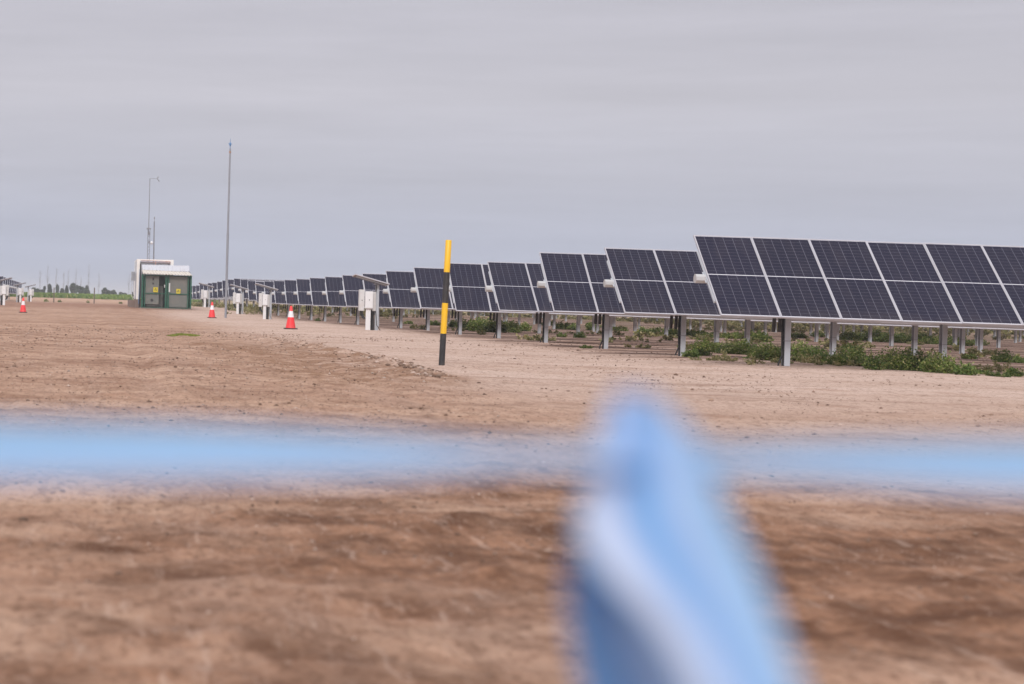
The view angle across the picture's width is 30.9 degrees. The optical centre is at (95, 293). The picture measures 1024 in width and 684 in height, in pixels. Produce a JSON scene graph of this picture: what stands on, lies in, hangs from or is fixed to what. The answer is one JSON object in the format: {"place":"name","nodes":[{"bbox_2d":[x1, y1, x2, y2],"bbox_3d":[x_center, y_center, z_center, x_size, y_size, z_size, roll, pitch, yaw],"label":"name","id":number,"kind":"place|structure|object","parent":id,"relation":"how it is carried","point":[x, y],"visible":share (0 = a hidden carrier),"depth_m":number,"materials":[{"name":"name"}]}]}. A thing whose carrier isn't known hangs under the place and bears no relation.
{"place":"outdoors","nodes":[
{"label":"outdoors","id":0,"kind":"place"},
{"bbox_2d":[5,292,218,301],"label":"crop field","id":1,"kind":"structure","parent":0,"point":[89,296],"depth_m":335.10,"materials":[{"name":"green plant"}]},
{"bbox_2d":[0,292,1023,683],"bbox_3d":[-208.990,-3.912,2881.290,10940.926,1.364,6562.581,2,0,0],"label":"ground","id":2,"kind":"structure","parent":0,"point":[884,618],"depth_m":8.86,"materials":[{"name":"brown soil"}]},
{"bbox_2d":[0,277,11,304],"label":"control station","id":3,"kind":"object","parent":2,"relation":"on","point":[4,290],"visible":0.95,"depth_m":130.01,"materials":[{"name":"white paint"}]},
{"bbox_2d":[0,281,15,300],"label":"solar panel row","id":4,"kind":"object","parent":2,"relation":"on","point":[12,291],"visible":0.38,"depth_m":203.97,"materials":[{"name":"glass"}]},
{"bbox_2d":[13,282,25,301],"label":"control station","id":5,"kind":"object","parent":2,"relation":"on","point":[19,292],"visible":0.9,"depth_m":180.02,"materials":[{"name":"white paint"}]},
{"bbox_2d":[19,298,26,312],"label":"traffic cone","id":6,"kind":"object","parent":2,"relation":"on","point":[23,309],"visible":1,"depth_m":105.20,"materials":[{"name":"red plastic"}]},
{"bbox_2d":[25,284,35,301],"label":"control station","id":7,"kind":"object","parent":2,"relation":"on","point":[30,293],"visible":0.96,"depth_m":208.02,"materials":[{"name":"white paint"}]},
{"bbox_2d":[47,283,51,292],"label":"round tree","id":8,"kind":"object","parent":2,"relation":"on","point":[49,290],"visible":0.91,"depth_m":532.47,"materials":[{"name":"green plant"}]},
{"bbox_2d":[69,283,77,292],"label":"round tree","id":9,"kind":"object","parent":2,"relation":"on","point":[73,288],"visible":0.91,"depth_m":558.05,"materials":[{"name":"green plant"}]},
{"bbox_2d":[77,286,88,293],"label":"round tree","id":10,"kind":"object","parent":2,"relation":"on","point":[83,290],"visible":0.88,"depth_m":531.85,"materials":[{"name":"green plant"}]},
{"bbox_2d":[101,287,109,293],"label":"round tree","id":11,"kind":"object","parent":2,"relation":"on","point":[104,291],"visible":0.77,"depth_m":545.34,"materials":[{"name":"green plant"}]},
{"bbox_2d":[128,259,173,307],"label":"transformer cabin","id":12,"kind":"object","parent":2,"relation":"on","point":[136,277],"visible":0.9,"depth_m":133.20,"materials":[{"name":"beige metal"}]},
{"bbox_2d":[153,217,154,261],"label":"antenna pole","id":13,"kind":"object","parent":12,"relation":"on","point":[154,239],"visible":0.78,"depth_m":146.97,"materials":[{"name":"metal"}]},
{"bbox_2d":[147,177,159,261],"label":"weather mast","id":14,"kind":"object","parent":2,"relation":"on","point":[148,242],"visible":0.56,"depth_m":145.97,"materials":[{"name":"metal"}]},
{"bbox_2d":[139,265,191,309],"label":"green shelter","id":15,"kind":"object","parent":2,"relation":"on","point":[172,290],"visible":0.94,"depth_m":131.06,"materials":[{"name":"paint"}]},
{"bbox_2d":[145,275,164,307],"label":"door","id":16,"kind":"structure","parent":15,"relation":"in","point":[152,293],"depth_m":131.06,"materials":[{"name":"green paint"}]},
{"bbox_2d":[164,275,187,308],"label":"door","id":17,"kind":"structure","parent":15,"relation":"in","point":[177,285],"depth_m":131.06,"materials":[{"name":"green paint"}]},
{"bbox_2d":[167,333,199,335],"bbox_3d":[2.428,1.131,48.276,0.989,0.104,2.951,2,0,0],"label":"grass patch","id":18,"kind":"object","parent":2,"relation":"on","point":[182,334],"visible":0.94,"depth_m":47.83,"materials":[{"name":"green plant"}]},
{"bbox_2d":[198,282,213,306],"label":"control station","id":19,"kind":"object","parent":2,"relation":"on","point":[207,296],"visible":0.88,"depth_m":148.02,"materials":[{"name":"white paint"}]},
{"bbox_2d":[207,302,215,317],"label":"traffic cone","id":20,"kind":"object","parent":2,"relation":"on","point":[211,313],"visible":0.98,"depth_m":100.78,"materials":[{"name":"plastic"}]},
{"bbox_2d":[224,139,230,317],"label":"lightning mast","id":21,"kind":"object","parent":2,"relation":"on","point":[226,277],"visible":0.94,"depth_m":106.27,"materials":[{"name":"metal"}]},
{"bbox_2d":[230,284,248,313],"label":"control station","id":22,"kind":"object","parent":2,"relation":"on","point":[238,299],"visible":0.9,"depth_m":122.64,"materials":[{"name":"white paint"}]},
{"bbox_2d":[255,283,277,318],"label":"control station","id":23,"kind":"object","parent":2,"relation":"on","point":[265,300],"visible":0.9,"depth_m":101.40,"materials":[{"name":"white paint"}]},
{"bbox_2d":[283,306,297,328],"bbox_3d":[6.943,0.862,62.703,0.460,0.825,0.460,2,0,0],"label":"traffic cone","id":24,"kind":"object","parent":2,"relation":"on","point":[290,323],"visible":0.98,"depth_m":62.60,"materials":[{"name":"red plastic"}]},
{"bbox_2d":[352,274,389,329],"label":"control station","id":25,"kind":"object","parent":2,"relation":"on","point":[370,299],"visible":0.93,"depth_m":65.47,"materials":[{"name":"white paint"}]},
{"bbox_2d":[203,284,626,318],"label":"solar panel row","id":26,"kind":"object","parent":2,"relation":"on","point":[205,287],"visible":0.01,"depth_m":174.41,"materials":[{"name":"glass"}]},
{"bbox_2d":[439,240,451,364],"bbox_3d":[5.973,0.259,30.139,0.104,2.348,0.104,3,0,0],"label":"marker pole","id":27,"kind":"object","parent":2,"relation":"on","point":[445,296],"visible":0.9,"depth_m":30.09,"materials":[{"name":"metal"}]},
{"bbox_2d":[0,324,1023,677],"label":"soil clods","id":28,"kind":"object","parent":2,"relation":"on","point":[422,370],"visible":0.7,"depth_m":17.50,"materials":[{"name":"brown soil"}]},
{"bbox_2d":[192,286,860,325],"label":"solar panel row","id":29,"kind":"object","parent":2,"relation":"on","point":[193,291],"visible":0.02,"depth_m":191.87,"materials":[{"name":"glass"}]},
{"bbox_2d":[215,282,846,325],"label":"solar panel row","id":30,"kind":"object","parent":2,"relation":"on","point":[218,291],"visible":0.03,"depth_m":156.73,"materials":[{"name":"glass"}]},
{"bbox_2d":[194,285,880,326],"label":"solar panel row","id":31,"kind":"object","parent":2,"relation":"on","point":[197,293],"visible":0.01,"depth_m":185.93,"materials":[{"name":"glass"}]},
{"bbox_2d":[210,282,867,325],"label":"solar panel row","id":32,"kind":"object","parent":2,"relation":"on","point":[214,293],"visible":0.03,"depth_m":162.58,"materials":[{"name":"glass"}]},
{"bbox_2d":[282,280,844,332],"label":"solar panel row","id":33,"kind":"object","parent":2,"relation":"on","point":[289,291],"visible":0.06,"depth_m":104.09,"materials":[{"name":"glass"}]},
{"bbox_2d":[228,279,903,328],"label":"solar panel row","id":34,"kind":"object","parent":2,"relation":"on","point":[230,290],"visible":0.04,"depth_m":145.04,"materials":[{"name":"glass"}]},
{"bbox_2d":[573,331,586,337],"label":"weed bush","id":35,"kind":"object","parent":2,"relation":"on","point":[579,335],"visible":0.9,"depth_m":63.06,"materials":[{"name":"green plant"}]},
{"bbox_2d":[579,345,594,348],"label":"weed bush","id":36,"kind":"object","parent":2,"relation":"on","point":[587,347],"visible":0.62,"depth_m":45.42,"materials":[{"name":"green plant"}]},
{"bbox_2d":[207,283,974,329],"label":"solar panel row","id":37,"kind":"object","parent":2,"relation":"on","point":[210,284],"visible":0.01,"depth_m":168.43,"materials":[{"name":"glass"}]},
{"bbox_2d":[198,284,988,329],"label":"solar panel row","id":38,"kind":"object","parent":2,"relation":"on","point":[200,287],"visible":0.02,"depth_m":180.14,"materials":[{"name":"glass"}]},
{"bbox_2d":[253,281,952,335],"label":"solar panel row","id":39,"kind":"object","parent":2,"relation":"on","point":[259,289],"visible":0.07,"depth_m":121.65,"materials":[{"name":"glass"}]},
{"bbox_2d":[238,279,968,334],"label":"solar panel row","id":40,"kind":"object","parent":2,"relation":"on","point":[243,283],"visible":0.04,"depth_m":133.43,"materials":[{"name":"glass"}]},
{"bbox_2d":[220,280,992,330],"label":"solar panel row","id":41,"kind":"object","parent":2,"relation":"on","point":[223,287],"visible":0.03,"depth_m":150.88,"materials":[{"name":"glass"}]},
{"bbox_2d":[191,302,1023,358],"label":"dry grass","id":42,"kind":"structure","parent":2,"relation":"on","point":[799,327],"depth_m":127.54,"materials":[{"name":"green plant"}]},
{"bbox_2d":[245,280,995,336],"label":"solar panel row","id":43,"kind":"object","parent":2,"relation":"on","point":[251,290],"visible":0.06,"depth_m":127.49,"materials":[{"name":"glass"}]},
{"bbox_2d":[232,278,1023,334],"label":"solar panel row","id":44,"kind":"object","parent":2,"relation":"on","point":[236,282],"visible":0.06,"depth_m":139.39,"materials":[{"name":"glass"}]},
{"bbox_2d":[307,278,959,338],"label":"solar panel row","id":45,"kind":"object","parent":2,"relation":"on","point":[317,288],"visible":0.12,"depth_m":92.38,"materials":[{"name":"glass"}]},
{"bbox_2d":[293,279,975,335],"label":"solar panel row","id":46,"kind":"object","parent":2,"relation":"on","point":[303,288],"visible":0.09,"depth_m":98.24,"materials":[{"name":"glass"}]},
{"bbox_2d":[383,271,893,345],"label":"solar panel row","id":47,"kind":"object","parent":2,"relation":"on","point":[400,293],"visible":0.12,"depth_m":68.99,"materials":[{"name":"glass"}]},
{"bbox_2d":[262,281,1021,341],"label":"solar panel row","id":48,"kind":"object","parent":2,"relation":"on","point":[269,284],"visible":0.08,"depth_m":115.80,"materials":[{"name":"glass"}]},
{"bbox_2d":[272,280,1016,342],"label":"solar panel row","id":49,"kind":"object","parent":2,"relation":"on","point":[280,298],"visible":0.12,"depth_m":109.94,"materials":[{"name":"glass"}]},
{"bbox_2d":[322,276,977,345],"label":"solar panel row","id":50,"kind":"object","parent":2,"relation":"on","point":[334,287],"visible":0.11,"depth_m":86.53,"materials":[{"name":"glass"}]},
{"bbox_2d":[362,273,957,345],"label":"solar panel row","id":51,"kind":"object","parent":2,"relation":"on","point":[384,301],"visible":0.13,"depth_m":74.84,"materials":[{"name":"glass"}]},
{"bbox_2d":[339,275,1000,347],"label":"solar panel row","id":52,"kind":"object","parent":2,"relation":"on","point":[352,286],"visible":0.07,"depth_m":80.69,"materials":[{"name":"glass"}]},
{"bbox_2d":[681,348,701,357],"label":"weed bush","id":53,"kind":"object","parent":2,"relation":"on","point":[692,353],"visible":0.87,"depth_m":38.12,"materials":[{"name":"green plant"}]},
{"bbox_2d":[403,315,989,359],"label":"weeds","id":54,"kind":"object","parent":2,"relation":"on","point":[487,325],"visible":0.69,"depth_m":85.04,"materials":[{"name":"green plant"}]},
{"bbox_2d":[411,267,982,351],"bbox_3d":[23.885,0.798,63.136,25.190,2.670,1.780,2,0,0],"label":"solar panel row","id":55,"kind":"object","parent":2,"relation":"on","point":[428,288],"visible":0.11,"depth_m":63.13,"materials":[{"name":"glass"}]},
{"bbox_2d":[693,348,712,355],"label":"weed bush","id":56,"kind":"object","parent":2,"relation":"on","point":[703,351],"visible":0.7,"depth_m":40.52,"materials":[{"name":"green plant"}]},
{"bbox_2d":[688,335,721,351],"bbox_3d":[15.617,1.321,45.127,0.802,0.484,0.757,2,0,36],"label":"weed bush","id":57,"kind":"object","parent":2,"relation":"on","point":[705,343],"visible":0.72,"depth_m":45.04,"materials":[{"name":"green plant"}]},
{"bbox_2d":[714,341,734,353],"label":"weed bush","id":58,"kind":"object","parent":2,"relation":"on","point":[718,349],"visible":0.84,"depth_m":43.79,"materials":[{"name":"green plant"}]},
{"bbox_2d":[449,263,1023,353],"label":"solar panel row","id":59,"kind":"object","parent":2,"relation":"on","point":[469,282],"visible":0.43,"depth_m":57.05,"materials":[{"name":"glass"}]},
{"bbox_2d":[723,338,752,354],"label":"weed bush","id":60,"kind":"object","parent":2,"relation":"on","point":[741,348],"visible":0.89,"depth_m":43.55,"materials":[{"name":"green plant"}]},
{"bbox_2d":[741,343,759,358],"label":"weed bush","id":61,"kind":"object","parent":2,"relation":"on","point":[748,352],"visible":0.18,"depth_m":39.81,"materials":[{"name":"green plant"}]},
{"bbox_2d":[485,261,1023,354],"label":"solar panel row","id":62,"kind":"object","parent":2,"relation":"on","point":[513,287],"visible":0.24,"depth_m":51.44,"materials":[{"name":"glass"}]},
{"bbox_2d":[749,339,780,360],"bbox_3d":[14.412,1.236,37.693,0.855,0.517,0.680,1,0,18],"label":"weed bush","id":63,"kind":"object","parent":2,"relation":"on","point":[767,353],"visible":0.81,"depth_m":37.60,"materials":[{"name":"green plant"}]},
{"bbox_2d":[537,252,1023,355],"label":"solar panel row","id":64,"kind":"object","parent":2,"relation":"on","point":[571,282],"visible":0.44,"depth_m":45.52,"materials":[{"name":"glass"}]},
{"bbox_2d":[790,340,815,360],"bbox_3d":[15.326,1.264,38.176,0.667,0.509,0.659,2,0,-42],"label":"weed bush","id":65,"kind":"object","parent":2,"relation":"on","point":[795,350],"visible":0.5,"depth_m":38.14,"materials":[{"name":"green plant"}]},
{"bbox_2d":[603,247,1023,358],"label":"solar panel row","id":66,"kind":"object","parent":2,"relation":"on","point":[651,281],"visible":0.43,"depth_m":39.72,"materials":[{"name":"glass"}]},
{"bbox_2d":[799,344,830,362],"bbox_3d":[15.348,1.306,37.523,0.670,0.471,0.663,1,0,38],"label":"weed bush","id":67,"kind":"object","parent":2,"relation":"on","point":[825,354],"visible":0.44,"depth_m":37.42,"materials":[{"name":"green plant"}]},
{"bbox_2d":[820,351,845,364],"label":"weed bush","id":68,"kind":"object","parent":2,"relation":"on","point":[835,357],"visible":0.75,"depth_m":34.99,"materials":[{"name":"green plant"}]},
{"bbox_2d":[832,342,873,360],"bbox_3d":[16.912,1.330,39.353,0.815,0.578,0.773,2,0,-27],"label":"weed bush","id":69,"kind":"object","parent":2,"relation":"on","point":[845,352],"visible":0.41,"depth_m":39.27,"materials":[{"name":"green plant"}]},
{"bbox_2d":[688,349,1023,372],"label":"weeds","id":70,"kind":"object","parent":2,"relation":"on","point":[724,356],"visible":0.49,"depth_m":35.37,"materials":[{"name":"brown plant"}]},
{"bbox_2d":[846,354,865,365],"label":"weed bush","id":71,"kind":"object","parent":2,"relation":"on","point":[855,359],"visible":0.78,"depth_m":34.98,"materials":[{"name":"green plant"}]},
{"bbox_2d":[693,235,1023,365],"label":"solar panel row","id":72,"kind":"object","parent":2,"relation":"on","point":[784,281],"visible":0.97,"depth_m":33.84,"materials":[{"name":"glass"}]},
{"bbox_2d":[858,353,887,369],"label":"weed bush","id":73,"kind":"object","parent":2,"relation":"on","point":[871,363],"visible":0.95,"depth_m":33.51,"materials":[{"name":"green plant"}]},
{"bbox_2d":[876,346,914,370],"bbox_3d":[15.478,1.265,34.140,0.786,0.535,0.689,2,0,0],"label":"weed bush","id":74,"kind":"object","parent":2,"relation":"on","point":[895,362],"visible":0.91,"depth_m":34.00,"materials":[{"name":"green plant"}]},
{"bbox_2d":[899,347,934,370],"bbox_3d":[15.862,1.293,34.124,0.902,0.521,0.768,2,0,0],"label":"weed bush","id":75,"kind":"object","parent":2,"relation":"on","point":[916,359],"visible":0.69,"depth_m":34.01,"materials":[{"name":"green plant"}]},
{"bbox_2d":[918,348,960,373],"bbox_3d":[15.933,1.288,33.141,0.785,0.518,0.741,2,0,0],"label":"weed bush","id":76,"kind":"object","parent":2,"relation":"on","point":[940,365],"visible":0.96,"depth_m":33.09,"materials":[{"name":"green plant"}]},
{"bbox_2d":[950,360,981,375],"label":"weed bush","id":77,"kind":"object","parent":2,"relation":"on","point":[966,369],"visible":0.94,"depth_m":32.59,"materials":[{"name":"green plant"}]},
{"bbox_2d":[977,369,991,373],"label":"weed bush","id":78,"kind":"object","parent":2,"relation":"on","point":[982,371],"visible":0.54,"depth_m":33.90,"materials":[{"name":"green plant"}]},
{"bbox_2d":[985,371,1011,376],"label":"weed bush","id":79,"kind":"object","parent":2,"relation":"on","point":[1004,374],"visible":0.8,"depth_m":32.74,"materials":[{"name":"green plant"}]},
{"bbox_2d":[990,349,1015,362],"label":"weed bush","id":80,"kind":"object","parent":2,"relation":"on","point":[1005,357],"visible":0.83,"depth_m":45.67,"materials":[{"name":"green plant"}]},
{"bbox_2d":[1004,367,1023,376],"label":"weed bush","id":81,"kind":"object","parent":2,"relation":"on","point":[1012,371],"visible":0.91,"depth_m":33.36,"materials":[{"name":"green plant"}]},
{"bbox_2d":[1008,356,1023,362],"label":"weed bush","id":82,"kind":"object","parent":2,"relation":"on","point":[1019,359],"visible":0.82,"depth_m":44.80,"materials":[{"name":"green plant"}]},
{"bbox_2d":[0,392,1023,683],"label":"barrier tape","id":83,"kind":"object","parent":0,"point":[664,584],"visible":1,"depth_m":0.77,"materials":[{"name":"blue plastic"}]},
{"bbox_2d":[0,0,1023,293],"label":"sky","id":84,"kind":"structure","parent":0,"point":[366,136],"materials":[{"name":"grey"}]}
]}

